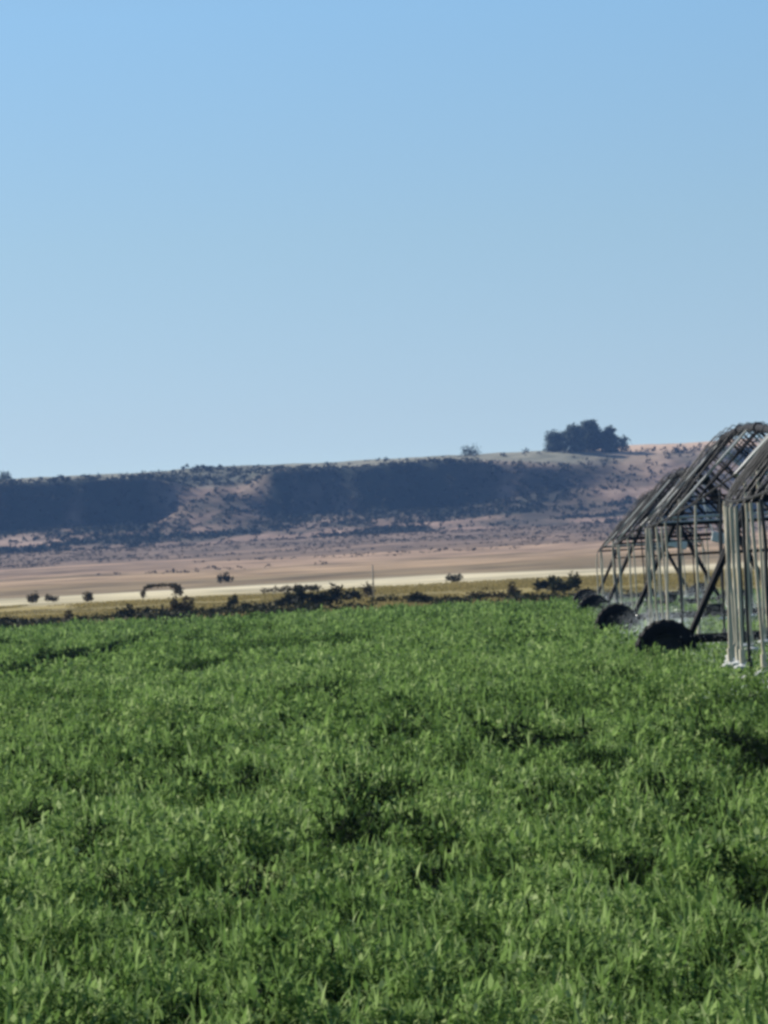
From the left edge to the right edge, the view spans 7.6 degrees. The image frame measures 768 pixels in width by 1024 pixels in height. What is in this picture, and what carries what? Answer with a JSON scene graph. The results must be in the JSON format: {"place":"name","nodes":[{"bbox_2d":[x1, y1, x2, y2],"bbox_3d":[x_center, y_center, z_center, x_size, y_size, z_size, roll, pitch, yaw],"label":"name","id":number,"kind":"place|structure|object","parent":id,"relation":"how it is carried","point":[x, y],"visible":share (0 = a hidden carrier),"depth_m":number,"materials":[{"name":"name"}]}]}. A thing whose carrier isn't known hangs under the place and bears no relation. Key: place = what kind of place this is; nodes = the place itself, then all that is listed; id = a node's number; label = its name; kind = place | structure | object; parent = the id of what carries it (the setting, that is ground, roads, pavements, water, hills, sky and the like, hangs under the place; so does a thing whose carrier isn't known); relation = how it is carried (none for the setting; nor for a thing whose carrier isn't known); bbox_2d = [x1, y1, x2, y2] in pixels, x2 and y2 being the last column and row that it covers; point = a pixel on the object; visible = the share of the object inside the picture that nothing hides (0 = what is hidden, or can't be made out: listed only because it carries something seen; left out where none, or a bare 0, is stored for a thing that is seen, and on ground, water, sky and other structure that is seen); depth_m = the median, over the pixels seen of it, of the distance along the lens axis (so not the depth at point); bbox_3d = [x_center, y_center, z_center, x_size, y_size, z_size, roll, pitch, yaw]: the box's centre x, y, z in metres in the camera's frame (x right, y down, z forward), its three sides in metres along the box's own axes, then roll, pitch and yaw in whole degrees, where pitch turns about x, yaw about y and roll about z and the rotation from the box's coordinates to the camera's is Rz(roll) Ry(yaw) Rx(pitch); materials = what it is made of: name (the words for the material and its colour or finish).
{"place":"outdoors","nodes":[
{"label":"outdoors","id":0,"kind":"place"},
{"bbox_2d":[0,568,760,627],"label":"dry grass","id":1,"kind":"structure","parent":0,"point":[590,581],"depth_m":505.24,"materials":[{"name":"brown plant"}]},
{"bbox_2d":[0,438,767,552],"bbox_3d":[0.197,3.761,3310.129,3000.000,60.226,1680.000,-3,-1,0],"label":"hill","id":2,"kind":"structure","parent":0,"point":[125,511],"depth_m":2805.73,"materials":[{"name":"soil"}]},
{"bbox_2d":[0,471,11,480],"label":"ridge tree","id":3,"kind":"object","parent":2,"relation":"on","point":[4,475],"visible":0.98,"depth_m":2889.78,"materials":[{"name":"green plant"}]},
{"bbox_2d":[0,440,767,553],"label":"hillside scrub","id":4,"kind":"object","parent":2,"relation":"on","point":[138,538],"visible":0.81,"depth_m":2780.56,"materials":[{"name":"green plant"}]},
{"bbox_2d":[455,443,480,455],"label":"ridge tree","id":5,"kind":"object","parent":2,"relation":"on","point":[464,450],"visible":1,"depth_m":2909.85,"materials":[{"name":"green plant"}]},
{"bbox_2d":[542,428,567,451],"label":"ridge tree","id":6,"kind":"object","parent":2,"relation":"on","point":[554,439],"visible":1,"depth_m":2885.47,"materials":[{"name":"green plant"}]},
{"bbox_2d":[560,422,587,452],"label":"ridge tree","id":7,"kind":"object","parent":2,"relation":"on","point":[574,435],"visible":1,"depth_m":2881.79,"materials":[{"name":"green plant"}]},
{"bbox_2d":[580,419,601,450],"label":"ridge tree","id":8,"kind":"object","parent":2,"relation":"on","point":[591,429],"visible":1,"depth_m":2890.46,"materials":[{"name":"green plant"}]},
{"bbox_2d":[596,425,619,452],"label":"ridge tree","id":9,"kind":"object","parent":2,"relation":"on","point":[608,438],"visible":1,"depth_m":2886.13,"materials":[{"name":"green plant"}]},
{"bbox_2d":[615,434,630,451],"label":"ridge tree","id":10,"kind":"object","parent":2,"relation":"on","point":[622,443],"visible":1,"depth_m":2888.87,"materials":[{"name":"green plant"}]},
{"bbox_2d":[0,515,767,626],"bbox_3d":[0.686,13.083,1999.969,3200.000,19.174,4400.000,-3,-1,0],"label":"ground","id":11,"kind":"structure","parent":0,"point":[71,580],"depth_m":1419.24,"materials":[{"name":"soil"}]},
{"bbox_2d":[0,614,22,621],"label":"bush","id":12,"kind":"object","parent":11,"relation":"on","point":[6,618],"visible":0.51,"depth_m":401.70,"materials":[{"name":"green plant"}]},
{"bbox_2d":[17,616,45,623],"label":"bush","id":13,"kind":"object","parent":11,"relation":"on","point":[31,619],"visible":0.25,"depth_m":399.94,"materials":[{"name":"green plant"}]},
{"bbox_2d":[26,590,39,602],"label":"bush","id":14,"kind":"object","parent":11,"relation":"on","point":[35,597],"visible":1,"depth_m":639.40,"materials":[{"name":"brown plant"}]},
{"bbox_2d":[43,592,58,601],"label":"bush","id":15,"kind":"object","parent":11,"relation":"on","point":[53,598],"visible":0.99,"depth_m":638.98,"materials":[{"name":"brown plant"}]},
{"bbox_2d":[40,615,64,621],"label":"bush","id":16,"kind":"object","parent":11,"relation":"on","point":[56,618],"visible":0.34,"depth_m":399.00,"materials":[{"name":"green plant"}]},
{"bbox_2d":[63,609,72,621],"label":"bush","id":17,"kind":"object","parent":11,"relation":"on","point":[66,616],"visible":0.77,"depth_m":386.06,"materials":[{"name":"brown plant"}]},
{"bbox_2d":[82,591,93,601],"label":"bush","id":18,"kind":"object","parent":11,"relation":"on","point":[88,595],"visible":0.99,"depth_m":599.66,"materials":[{"name":"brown plant"}]},
{"bbox_2d":[80,611,122,620],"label":"bush","id":19,"kind":"object","parent":11,"relation":"on","point":[106,616],"visible":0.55,"depth_m":395.97,"materials":[{"name":"green plant"}]},
{"bbox_2d":[114,603,135,617],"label":"bush","id":20,"kind":"object","parent":11,"relation":"on","point":[130,610],"visible":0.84,"depth_m":400.33,"materials":[{"name":"green plant"}]},
{"bbox_2d":[133,604,176,614],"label":"bush","id":21,"kind":"object","parent":11,"relation":"on","point":[145,610],"visible":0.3,"depth_m":412.05,"materials":[{"name":"green plant"}]},
{"bbox_2d":[140,582,184,597],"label":"arching shrub","id":22,"kind":"object","parent":11,"relation":"on","point":[177,590],"visible":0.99,"depth_m":614.49,"materials":[{"name":"green plant"}]},
{"bbox_2d":[167,593,194,614],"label":"bush","id":23,"kind":"object","parent":11,"relation":"on","point":[185,605],"visible":0.82,"depth_m":393.57,"materials":[{"name":"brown plant"}]},
{"bbox_2d":[190,606,210,612],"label":"bush","id":24,"kind":"object","parent":11,"relation":"on","point":[199,609],"visible":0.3,"depth_m":408.90,"materials":[{"name":"green plant"}]},
{"bbox_2d":[217,572,233,582],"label":"bush","id":25,"kind":"object","parent":11,"relation":"on","point":[225,577],"visible":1,"depth_m":986.24,"materials":[{"name":"green plant"}]},
{"bbox_2d":[207,600,249,612],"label":"bush","id":26,"kind":"object","parent":11,"relation":"on","point":[242,605],"visible":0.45,"depth_m":404.99,"materials":[{"name":"green plant"}]},
{"bbox_2d":[226,593,238,606],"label":"bush","id":27,"kind":"object","parent":11,"relation":"on","point":[234,600],"visible":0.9,"depth_m":444.83,"materials":[{"name":"green plant"}]},
{"bbox_2d":[240,598,287,609],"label":"bush","id":28,"kind":"object","parent":11,"relation":"on","point":[275,602],"visible":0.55,"depth_m":414.34,"materials":[{"name":"green plant"}]},
{"bbox_2d":[260,585,293,593],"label":"bush","id":29,"kind":"object","parent":11,"relation":"on","point":[281,589],"visible":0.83,"depth_m":588.46,"materials":[{"name":"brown plant"}]},
{"bbox_2d":[277,589,304,605],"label":"bush","id":30,"kind":"object","parent":11,"relation":"on","point":[287,598],"visible":0.32,"depth_m":426.76,"materials":[{"name":"green plant"}]},
{"bbox_2d":[294,584,321,591],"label":"bush","id":31,"kind":"object","parent":11,"relation":"on","point":[311,586],"visible":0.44,"depth_m":583.90,"materials":[{"name":"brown plant"}]},
{"bbox_2d":[290,583,349,605],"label":"bush","id":32,"kind":"object","parent":11,"relation":"on","point":[336,594],"visible":0.91,"depth_m":414.73,"materials":[{"name":"green plant"}]},
{"bbox_2d":[0,586,678,628],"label":"verge scrub","id":33,"kind":"object","parent":11,"relation":"on","point":[308,606],"visible":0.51,"depth_m":377.85,"materials":[{"name":"green plant"}]},
{"bbox_2d":[342,587,363,600],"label":"bush","id":34,"kind":"object","parent":11,"relation":"on","point":[354,593],"visible":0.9,"depth_m":451.25,"materials":[{"name":"green plant"}]},
{"bbox_2d":[361,581,375,597],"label":"bush","id":35,"kind":"object","parent":11,"relation":"on","point":[367,589],"visible":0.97,"depth_m":471.36,"materials":[{"name":"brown plant"}]},
{"bbox_2d":[372,565,374,596],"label":"fence post","id":36,"kind":"object","parent":11,"relation":"on","point":[373,581],"visible":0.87,"depth_m":429.93,"materials":[{"name":"grey wood"}]},
{"bbox_2d":[0,514,767,574],"bbox_3d":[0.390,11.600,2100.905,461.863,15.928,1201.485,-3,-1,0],"label":"plain scrub","id":37,"kind":"object","parent":11,"relation":"on","point":[583,527],"visible":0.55,"depth_m":2343.10,"materials":[{"name":"brown plant"}]},
{"bbox_2d":[370,594,411,602],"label":"bush","id":38,"kind":"object","parent":11,"relation":"on","point":[383,599],"visible":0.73,"depth_m":416.04,"materials":[{"name":"green plant"}]},
{"bbox_2d":[407,591,432,601],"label":"bush","id":39,"kind":"object","parent":11,"relation":"on","point":[416,594],"visible":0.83,"depth_m":396.64,"materials":[{"name":"green plant"}]},
{"bbox_2d":[433,594,474,600],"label":"bush","id":40,"kind":"object","parent":11,"relation":"on","point":[453,596],"visible":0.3,"depth_m":400.91,"materials":[{"name":"green plant"}]},
{"bbox_2d":[445,573,463,581],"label":"bush","id":41,"kind":"object","parent":11,"relation":"on","point":[454,577],"visible":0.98,"depth_m":601.57,"materials":[{"name":"green plant"}]},
{"bbox_2d":[463,587,506,599],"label":"bush","id":42,"kind":"object","parent":11,"relation":"on","point":[489,594],"visible":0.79,"depth_m":401.49,"materials":[{"name":"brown plant"}]},
{"bbox_2d":[506,581,521,597],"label":"bush","id":43,"kind":"object","parent":11,"relation":"on","point":[513,590],"visible":0.69,"depth_m":397.41,"materials":[{"name":"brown plant"}]},
{"bbox_2d":[532,575,562,590],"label":"bush","id":44,"kind":"object","parent":11,"relation":"on","point":[542,585],"visible":0.62,"depth_m":448.19,"materials":[{"name":"green plant"}]},
{"bbox_2d":[549,571,581,591],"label":"bush","id":45,"kind":"object","parent":11,"relation":"on","point":[571,582],"visible":0.94,"depth_m":431.89,"materials":[{"name":"green plant"}]},
{"bbox_2d":[0,0,767,478],"label":"sky","id":46,"kind":"structure","parent":0,"point":[233,232],"materials":[{"name":"blue"}]},
{"label":"crop field","id":47,"kind":"structure","parent":0,"visible":0},
{"bbox_2d":[0,588,767,1023],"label":"crop plants","id":48,"kind":"object","parent":47,"relation":"on","point":[550,810],"visible":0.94,"depth_m":44.87,"materials":[{"name":"green plant"}]},
{"bbox_2d":[572,421,767,682],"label":"irrigation machine","id":49,"kind":"object","parent":47,"relation":"on","point":[669,634],"visible":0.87,"depth_m":136.78,"materials":[{"name":"metal"}]},
{"bbox_2d":[573,580,767,697],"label":"water spray","id":50,"kind":"object","parent":49,"relation":"attached to","point":[640,621],"visible":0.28,"depth_m":158.27,"materials":[{"name":"white"}]}
]}

